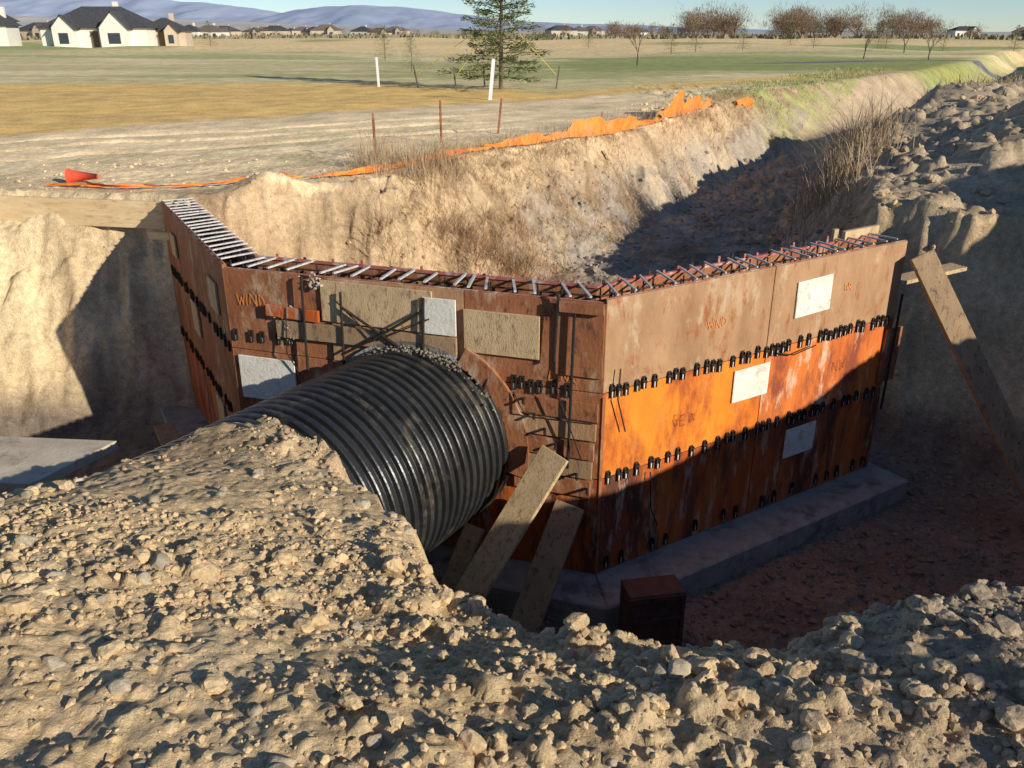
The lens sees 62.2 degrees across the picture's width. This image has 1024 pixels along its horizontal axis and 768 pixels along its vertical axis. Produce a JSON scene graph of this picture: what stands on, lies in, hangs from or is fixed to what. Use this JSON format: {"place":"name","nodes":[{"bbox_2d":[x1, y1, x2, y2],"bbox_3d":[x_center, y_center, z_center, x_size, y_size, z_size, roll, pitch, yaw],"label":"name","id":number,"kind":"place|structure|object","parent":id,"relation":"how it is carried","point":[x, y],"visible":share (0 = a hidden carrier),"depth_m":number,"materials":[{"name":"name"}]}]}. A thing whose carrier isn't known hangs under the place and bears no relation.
{"place":"outdoors","nodes":[
{"label":"outdoors","id":0,"kind":"place"},
{"bbox_2d":[6,118,555,185],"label":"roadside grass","id":1,"kind":"structure","parent":0,"point":[260,146],"depth_m":14.59,"materials":[{"name":"beige plant"}]},
{"bbox_2d":[10,16,662,32],"bbox_3d":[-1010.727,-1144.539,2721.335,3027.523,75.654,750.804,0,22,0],"label":"foothills","id":2,"kind":"structure","parent":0,"point":[27,20],"depth_m":2923.12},
{"bbox_2d":[0,0,1011,32],"bbox_3d":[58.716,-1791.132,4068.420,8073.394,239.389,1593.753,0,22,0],"label":"mountain range","id":3,"kind":"structure","parent":0,"point":[370,15],"depth_m":4362.66,"materials":[{"name":"stone"}]},
{"bbox_2d":[0,33,1023,767],"bbox_3d":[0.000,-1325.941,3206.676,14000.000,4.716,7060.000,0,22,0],"label":"ground","id":4,"kind":"structure","parent":0,"point":[92,345],"depth_m":9.84,"materials":[{"name":"soil"}]},
{"bbox_2d":[0,26,21,45],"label":"walls","id":5,"kind":"structure","parent":4,"relation":"on","point":[10,36],"depth_m":108.59,"materials":[{"name":"beige paint"}]},
{"bbox_2d":[0,15,21,25],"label":"roof","id":6,"kind":"structure","parent":5,"relation":"on","point":[7,22],"depth_m":108.50,"materials":[{"name":"grey tile"}]},
{"bbox_2d":[0,7,5,17],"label":"chimney","id":7,"kind":"object","parent":6,"relation":"on","point":[2,12],"visible":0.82,"depth_m":109.21,"materials":[{"name":"beige paint"}]},
{"bbox_2d":[19,25,40,38],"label":"walls","id":8,"kind":"structure","parent":4,"relation":"on","point":[25,32],"depth_m":254.74,"materials":[{"name":"beige paint"}]},
{"bbox_2d":[19,22,45,30],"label":"roof","id":9,"kind":"structure","parent":8,"relation":"on","point":[29,26],"depth_m":255.61,"materials":[{"name":"grey tile"}]},
{"bbox_2d":[0,436,117,491],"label":"concrete slab","id":10,"kind":"object","parent":4,"relation":"on","point":[25,462],"visible":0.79,"depth_m":6.00,"materials":[{"name":"grey concrete"}]},
{"bbox_2d":[64,168,98,182],"bbox_3d":[-5.548,-2.697,11.005,0.404,0.200,0.200,0,22,0],"label":"traffic cone","id":11,"kind":"object","parent":4,"relation":"on","point":[72,176],"visible":0.92,"depth_m":10.94,"materials":[{"name":"plastic"}]},
{"bbox_2d":[0,195,165,228],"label":"ledge","id":12,"kind":"object","parent":4,"relation":"attached to","point":[111,213],"visible":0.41,"depth_m":10.11,"materials":[{"name":"beige soil"}]},
{"bbox_2d":[40,12,157,47],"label":"walls","id":13,"kind":"structure","parent":4,"relation":"on","point":[111,23],"depth_m":107.93,"materials":[{"name":"beige paint"}]},
{"bbox_2d":[58,33,120,43],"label":"windows","id":14,"kind":"structure","parent":13,"relation":"attached to","point":[114,38],"depth_m":107.49,"materials":[{"name":"grey glass"}]},
{"bbox_2d":[90,31,100,47],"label":"door","id":15,"kind":"structure","parent":13,"relation":"attached to","point":[94,35],"depth_m":108.86,"materials":[{"name":"brown wood"}]},
{"bbox_2d":[36,6,158,29],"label":"roof","id":16,"kind":"structure","parent":13,"relation":"on","point":[87,17],"depth_m":109.58,"materials":[{"name":"grey tile"}]},
{"bbox_2d":[156,24,192,45],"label":"walls","id":17,"kind":"structure","parent":4,"relation":"on","point":[183,38],"depth_m":113.83,"materials":[{"name":"beige paint"}]},
{"bbox_2d":[158,31,165,45],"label":"door","id":18,"kind":"structure","parent":17,"relation":"attached to","point":[161,36],"depth_m":113.94,"materials":[{"name":"brown wood"}]},
{"bbox_2d":[168,35,173,42],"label":"windows","id":19,"kind":"structure","parent":17,"relation":"attached to","point":[171,38],"depth_m":112.76,"materials":[{"name":"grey glass"}]},
{"bbox_2d":[152,18,193,32],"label":"roof","id":20,"kind":"structure","parent":17,"relation":"on","point":[161,23],"depth_m":114.47,"materials":[{"name":"grey tile"}]},
{"bbox_2d":[168,13,174,21],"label":"chimney","id":21,"kind":"object","parent":20,"relation":"on","point":[171,16],"visible":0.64,"depth_m":116.30,"materials":[{"name":"beige paint"}]},
{"bbox_2d":[192,31,199,36],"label":"walls","id":22,"kind":"structure","parent":4,"relation":"on","point":[194,33],"depth_m":278.02,"materials":[{"name":"beige paint"}]},
{"bbox_2d":[185,25,199,30],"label":"roof","id":23,"kind":"structure","parent":22,"relation":"on","point":[194,28],"depth_m":279.66,"materials":[{"name":"grey tile"}]},
{"bbox_2d":[202,21,216,46],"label":"evergreen tree","id":24,"kind":"object","parent":4,"relation":"on","point":[209,35],"visible":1,"depth_m":92.51,"materials":[{"name":"green plant"}]},
{"bbox_2d":[200,32,228,37],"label":"walls","id":25,"kind":"structure","parent":4,"relation":"on","point":[218,33],"depth_m":280.00,"materials":[{"name":"beige paint"}]},
{"bbox_2d":[198,25,229,31],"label":"roof","id":26,"kind":"structure","parent":25,"relation":"on","point":[213,28],"depth_m":280.86,"materials":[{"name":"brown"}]},
{"bbox_2d":[221,27,241,35],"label":"walls","id":27,"kind":"structure","parent":4,"relation":"on","point":[238,33],"depth_m":373.01,"materials":[{"name":"beige paint"}]},
{"bbox_2d":[218,26,240,30],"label":"roof","id":28,"kind":"structure","parent":27,"relation":"on","point":[228,28],"depth_m":373.63,"materials":[{"name":"grey"}]},
{"bbox_2d":[242,29,259,35],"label":"walls","id":29,"kind":"structure","parent":4,"relation":"on","point":[254,30],"depth_m":368.38,"materials":[{"name":"beige paint"}]},
{"bbox_2d":[260,31,290,34],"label":"walls","id":30,"kind":"structure","parent":4,"relation":"on","point":[285,32],"depth_m":357.73,"materials":[{"name":"beige paint"}]},
{"bbox_2d":[261,25,290,30],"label":"roof","id":31,"kind":"structure","parent":30,"relation":"on","point":[275,28],"depth_m":358.24,"materials":[{"name":"grey tile"}]},
{"bbox_2d":[292,27,307,35],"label":"walls","id":32,"kind":"structure","parent":4,"relation":"on","point":[297,32],"depth_m":394.45,"materials":[{"name":"beige paint"}]},
{"bbox_2d":[293,27,308,29],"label":"roof","id":33,"kind":"structure","parent":32,"relation":"on","point":[300,28],"depth_m":395.75,"materials":[{"name":"grey"}]},
{"bbox_2d":[131,348,509,554],"bbox_3d":[-1.799,1.066,5.735,1.640,1.640,4.223,14,26,30],"label":"corrugated drain pipe","id":34,"kind":"object","parent":4,"relation":"on","point":[418,442],"visible":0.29,"depth_m":6.18,"materials":[{"name":"black plastic"}]},
{"bbox_2d":[311,26,341,34],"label":"walls","id":35,"kind":"structure","parent":4,"relation":"on","point":[331,29],"depth_m":343.20,"materials":[{"name":"beige paint"}]},
{"bbox_2d":[311,24,340,30],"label":"roof","id":36,"kind":"structure","parent":35,"relation":"on","point":[323,27],"depth_m":344.18,"materials":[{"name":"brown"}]},
{"bbox_2d":[351,31,367,34],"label":"walls","id":37,"kind":"structure","parent":4,"relation":"on","point":[360,32],"depth_m":397.00,"materials":[{"name":"beige paint"}]},
{"bbox_2d":[351,26,371,30],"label":"roof","id":38,"kind":"structure","parent":37,"relation":"on","point":[362,28],"depth_m":397.81,"materials":[{"name":"grey"}]},
{"bbox_2d":[371,113,376,158],"bbox_3d":[-2.100,-3.725,12.962,0.035,0.780,0.036,-20,30,-39],"label":"fence post","id":39,"kind":"object","parent":4,"relation":"on","point":[373,127],"visible":0.81,"depth_m":12.91,"materials":[{"name":"brown wood"}]},
{"bbox_2d":[375,57,379,86],"bbox_3d":[-4.815,-11.137,30.456,0.110,1.102,0.030,0,22,0],"label":"white marker post","id":40,"kind":"object","parent":4,"relation":"on","point":[377,71],"visible":0.82,"depth_m":30.42,"materials":[{"name":"paint"}]},
{"bbox_2d":[367,29,391,35],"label":"walls","id":41,"kind":"structure","parent":4,"relation":"on","point":[390,33],"depth_m":349.88,"materials":[{"name":"beige paint"}]},
{"bbox_2d":[373,25,397,60],"bbox_3d":[-9.427,-25.331,63.163,1.963,2.598,2.008,0,22,0],"label":"evergreen tree","id":42,"kind":"object","parent":4,"relation":"on","point":[384,44],"visible":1,"depth_m":63.13,"materials":[{"name":"green plant"}]},
{"bbox_2d":[389,27,409,34],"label":"walls","id":43,"kind":"structure","parent":4,"relation":"on","point":[397,30],"depth_m":406.82,"materials":[{"name":"beige paint"}]},
{"bbox_2d":[387,26,407,30],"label":"roof","id":44,"kind":"structure","parent":43,"relation":"on","point":[395,27],"depth_m":408.79,"materials":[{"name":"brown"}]},
{"bbox_2d":[47,90,753,187],"bbox_3d":[1.648,-5.462,17.532,2.399,0.894,21.032,17,28,36],"label":"orange safety fence","id":45,"kind":"object","parent":4,"relation":"on","point":[622,124],"visible":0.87,"depth_m":15.61,"materials":[{"name":"plastic"}]},
{"bbox_2d":[396,37,424,71],"bbox_3d":[-4.788,-16.299,41.999,1.944,1.829,1.578,0,22,0],"label":"evergreen tree","id":46,"kind":"object","parent":4,"relation":"on","point":[410,54],"visible":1,"depth_m":41.92,"materials":[{"name":"green plant"}]},
{"bbox_2d":[439,100,441,142],"bbox_3d":[-1.250,-4.552,14.893,0.035,0.820,0.036,-20,30,-39],"label":"fence post","id":47,"kind":"object","parent":4,"relation":"on","point":[440,116],"visible":0.83,"depth_m":14.85,"materials":[{"name":"brown wood"}]},
{"bbox_2d":[440,523,484,590],"bbox_3d":[-0.460,1.546,6.837,0.181,0.673,0.580,15,27,32],"label":"wooden plank","id":48,"kind":"object","parent":4,"relation":"on","point":[466,547],"visible":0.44,"depth_m":6.85,"materials":[{"name":"brown wood"}]},
{"bbox_2d":[412,0,559,89],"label":"pine tree","id":49,"kind":"object","parent":4,"relation":"on","point":[501,35],"visible":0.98,"depth_m":28.50,"materials":[{"name":"green plant"}]},
{"bbox_2d":[488,59,494,99],"bbox_3d":[-0.590,-8.777,24.615,0.220,1.229,0.030,0,22,0],"label":"white marker post","id":50,"kind":"object","parent":4,"relation":"on","point":[491,79],"visible":0.82,"depth_m":24.58,"materials":[{"name":"paint"}]},
{"bbox_2d":[497,98,502,133],"bbox_3d":[-0.240,-5.091,16.295,0.120,0.754,0.041,0,22,0],"label":"fence post","id":51,"kind":"object","parent":4,"relation":"on","point":[500,108],"visible":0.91,"depth_m":16.27,"materials":[{"name":"brown wood"}]},
{"bbox_2d":[0,467,1017,767],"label":"cobbles","id":52,"kind":"object","parent":4,"relation":"on","point":[672,671],"visible":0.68,"depth_m":2.41,"materials":[{"name":"stone"}]},
{"bbox_2d":[453,445,568,597],"bbox_3d":[-0.080,1.228,6.651,1.077,1.352,0.255,-13,26,-29],"label":"wooden plank","id":53,"kind":"object","parent":4,"relation":"on","point":[514,520],"visible":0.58,"depth_m":6.63,"materials":[{"name":"brown wood"}]},
{"bbox_2d":[0,80,1023,767],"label":"dirt clods","id":54,"kind":"object","parent":4,"relation":"on","point":[924,664],"visible":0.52,"depth_m":2.71,"materials":[{"name":"soil"}]},
{"bbox_2d":[21,33,1023,40],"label":"distant hedge","id":55,"kind":"object","parent":4,"relation":"on","point":[648,36],"visible":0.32,"depth_m":250.49,"materials":[{"name":"plant"}]},
{"bbox_2d":[324,98,732,282],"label":"dry weeds","id":56,"kind":"object","parent":4,"relation":"on","point":[427,161],"visible":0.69,"depth_m":12.01,"materials":[{"name":"beige plant"}]},
{"bbox_2d":[160,405,907,627],"bbox_3d":[-0.509,1.114,8.838,8.872,0.378,3.608,6,23,14],"label":"concrete footing","id":57,"kind":"object","parent":4,"relation":"on","point":[709,557],"visible":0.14,"depth_m":7.59,"materials":[{"name":"grey concrete"}]},
{"bbox_2d":[154,422,179,445],"bbox_3d":[-3.425,0.771,8.708,0.200,0.100,1.948,-12,25,-27],"label":"wooden plank","id":58,"kind":"object","parent":57,"relation":"on","point":[166,433],"visible":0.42,"depth_m":9.25,"materials":[{"name":"brown wood"}]},
{"bbox_2d":[161,198,907,573],"bbox_3d":[-0.431,-0.217,8.258,8.193,2.520,2.990,6,23,13],"label":"concrete formwork","id":59,"kind":"object","parent":57,"relation":"on","point":[663,408],"visible":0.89,"depth_m":7.19,"materials":[{"name":"wood"}]},
{"bbox_2d":[147,230,168,239],"bbox_3d":[-4.075,-1.737,9.915,0.385,0.110,0.090,9,24,21],"label":"guard plank","id":60,"kind":"object","parent":59,"relation":"attached to","point":[157,235],"visible":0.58,"depth_m":9.89,"materials":[{"name":"wood"}]},
{"bbox_2d":[274,271,493,410],"bbox_3d":[-1.090,-0.201,6.928,2.019,1.343,0.210,7,24,17],"label":"mortar spill","id":61,"kind":"object","parent":59,"relation":"attached to","point":[430,354],"visible":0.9,"depth_m":6.80,"materials":[{"name":"concrete"}]},
{"bbox_2d":[900,263,966,285],"bbox_3d":[4.110,-1.091,8.408,0.849,0.101,0.200,-9,24,-21],"label":"brace plank","id":62,"kind":"object","parent":59,"relation":"attached to","point":[911,276],"visible":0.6,"depth_m":8.39,"materials":[{"name":"brown wood"}]},
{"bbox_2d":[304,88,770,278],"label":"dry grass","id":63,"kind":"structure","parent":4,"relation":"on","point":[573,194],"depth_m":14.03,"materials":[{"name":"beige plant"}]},
{"bbox_2d":[510,499,583,632],"bbox_3d":[0.240,1.512,6.644,0.239,1.056,0.766,18,28,37],"label":"wooden plank","id":64,"kind":"object","parent":4,"relation":"on","point":[545,569],"visible":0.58,"depth_m":6.63,"materials":[{"name":"brown wood"}]},
{"bbox_2d":[545,30,577,36],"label":"walls","id":65,"kind":"structure","parent":4,"relation":"on","point":[573,32],"depth_m":362.44,"materials":[{"name":"beige paint"}]},
{"bbox_2d":[546,25,576,29],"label":"roof","id":66,"kind":"structure","parent":65,"relation":"on","point":[555,27],"depth_m":362.92,"materials":[{"name":"grey tile"}]},
{"bbox_2d":[578,31,587,35],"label":"walls","id":67,"kind":"structure","parent":4,"relation":"on","point":[583,32],"depth_m":399.59,"materials":[{"name":"beige paint"}]},
{"bbox_2d":[575,26,588,30],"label":"roof","id":68,"kind":"structure","parent":67,"relation":"on","point":[579,28],"depth_m":400.55,"materials":[{"name":"grey"}]},
{"bbox_2d":[184,0,988,38],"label":"distant tree row","id":69,"kind":"object","parent":4,"relation":"on","point":[803,23],"visible":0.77,"depth_m":247.63,"materials":[{"name":"brown plant"}]},
{"bbox_2d":[581,27,595,47],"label":"evergreen tree","id":70,"kind":"object","parent":4,"relation":"on","point":[588,37],"visible":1,"depth_m":111.08,"materials":[{"name":"green plant"}]},
{"bbox_2d":[588,27,604,34],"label":"walls","id":71,"kind":"structure","parent":4,"relation":"on","point":[597,31],"depth_m":420.88,"materials":[{"name":"beige paint"}]},
{"bbox_2d":[585,26,603,30],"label":"roof","id":72,"kind":"structure","parent":71,"relation":"on","point":[596,27],"depth_m":423.48,"materials":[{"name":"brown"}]},
{"bbox_2d":[603,150,617,173],"bbox_3d":[1.851,-4.040,15.754,0.390,0.569,0.039,14,26,31],"label":"wooden stake","id":73,"kind":"object","parent":4,"relation":"on","point":[607,157],"visible":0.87,"depth_m":15.74,"materials":[{"name":"brown wood"}]},
{"bbox_2d":[620,24,652,65],"bbox_3d":[7.439,-20.374,50.960,1.960,2.475,1.000,11,25,25],"label":"bare tree","id":74,"kind":"object","parent":4,"relation":"on","point":[634,37],"visible":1,"depth_m":50.94,"materials":[{"name":"brown plant"}]},
{"bbox_2d":[618,574,686,645],"bbox_3d":[1.081,1.781,6.596,0.448,0.500,0.254,-4,23,-9],"label":"steel form box","id":75,"kind":"object","parent":4,"relation":"on","point":[653,607],"visible":0.81,"depth_m":6.49,"materials":[{"name":"brown metal"}]},
{"bbox_2d":[653,96,667,119],"bbox_3d":[3.151,-5.843,18.255,0.392,0.667,0.039,14,26,31],"label":"wooden stake","id":76,"kind":"object","parent":4,"relation":"on","point":[663,103],"visible":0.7,"depth_m":18.18,"materials":[{"name":"brown wood"}]},
{"bbox_2d":[662,23,679,53],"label":"evergreen tree","id":77,"kind":"object","parent":4,"relation":"on","point":[673,28],"visible":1,"depth_m":83.19,"materials":[{"name":"green plant"}]},
{"bbox_2d":[686,24,703,51],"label":"evergreen tree","id":78,"kind":"object","parent":4,"relation":"on","point":[695,39],"visible":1,"depth_m":85.30,"materials":[{"name":"green plant"}]},
{"bbox_2d":[737,27,750,49],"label":"evergreen tree","id":79,"kind":"object","parent":4,"relation":"on","point":[744,38],"visible":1,"depth_m":87.99,"materials":[{"name":"green plant"}]},
{"bbox_2d":[782,24,799,44],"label":"evergreen tree","id":80,"kind":"object","parent":4,"relation":"on","point":[791,34],"visible":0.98,"depth_m":115.55,"materials":[{"name":"green plant"}]},
{"bbox_2d":[804,22,823,47],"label":"evergreen tree","id":81,"kind":"object","parent":4,"relation":"on","point":[815,33],"visible":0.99,"depth_m":92.53,"materials":[{"name":"green plant"}]},
{"bbox_2d":[766,79,923,247],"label":"tall weeds","id":82,"kind":"object","parent":4,"relation":"on","point":[858,145],"visible":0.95,"depth_m":12.73,"materials":[{"name":"beige plant"}]},
{"bbox_2d":[863,28,876,58],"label":"bare tree","id":83,"kind":"object","parent":4,"relation":"on","point":[868,39],"visible":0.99,"depth_m":69.26,"materials":[{"name":"brown plant"}]},
{"bbox_2d":[870,27,884,48],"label":"evergreen tree","id":84,"kind":"object","parent":4,"relation":"on","point":[878,39],"visible":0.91,"depth_m":120.46,"materials":[{"name":"green plant"}]},
{"bbox_2d":[876,22,894,48],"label":"evergreen tree","id":85,"kind":"object","parent":4,"relation":"on","point":[887,36],"visible":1,"depth_m":101.75,"materials":[{"name":"green plant"}]},
{"bbox_2d":[899,26,914,52],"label":"bare tree","id":86,"kind":"object","parent":4,"relation":"on","point":[906,36],"visible":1,"depth_m":79.75,"materials":[{"name":"brown plant"}]},
{"bbox_2d":[923,32,942,59],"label":"bare tree","id":87,"kind":"object","parent":4,"relation":"on","point":[933,35],"visible":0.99,"depth_m":66.78,"materials":[{"name":"brown plant"}]},
{"bbox_2d":[936,28,950,50],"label":"evergreen tree","id":88,"kind":"object","parent":4,"relation":"on","point":[945,33],"visible":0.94,"depth_m":115.82,"materials":[{"name":"green plant"}]},
{"bbox_2d":[946,28,978,35],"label":"walls","id":89,"kind":"structure","parent":4,"relation":"on","point":[955,32],"depth_m":388.88,"materials":[{"name":"beige paint"}]},
{"bbox_2d":[949,26,978,30],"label":"roof","id":90,"kind":"structure","parent":89,"relation":"on","point":[963,27],"depth_m":389.77,"materials":[{"name":"grey"}]},
{"bbox_2d":[909,249,1023,501],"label":"brace plank","id":91,"kind":"object","parent":4,"relation":"on","point":[968,353],"visible":1,"depth_m":7.91,"materials":[{"name":"brown wood"}]},
{"bbox_2d":[1002,25,1023,50],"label":"evergreen tree","id":92,"kind":"object","parent":4,"relation":"on","point":[1016,39],"visible":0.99,"depth_m":111.08,"materials":[{"name":"green plant"}]},
{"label":"walls","id":93,"kind":"object","parent":4,"relation":"on","visible":0},
{"bbox_2d":[3,15,19,21],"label":"roof","id":94,"kind":"structure","parent":93,"relation":"on","point":[11,18],"depth_m":113.70,"materials":[{"name":"grey tile"}]},
{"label":"walls","id":95,"kind":"object","parent":4,"relation":"on","visible":0},
{"bbox_2d":[301,27,314,32],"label":"roof","id":96,"kind":"structure","parent":95,"relation":"on","point":[308,29],"depth_m":370.05,"materials":[{"name":"grey"}]},
{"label":"walls","id":97,"kind":"object","parent":4,"relation":"on","visible":0},
{"bbox_2d":[1011,27,1023,31],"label":"roof","id":98,"kind":"structure","parent":97,"relation":"on","point":[1022,28],"depth_m":387.64,"materials":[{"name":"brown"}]},
{"bbox_2d":[173,0,1023,31],"label":"sky","id":99,"kind":"structure","parent":0,"point":[998,15],"materials":[{"name":"blue"}]},
{"bbox_2d":[655,66,1023,151],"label":"green grass","id":100,"kind":"structure","parent":0,"point":[833,74],"depth_m":32.21,"materials":[{"name":"plant"}]}
]}

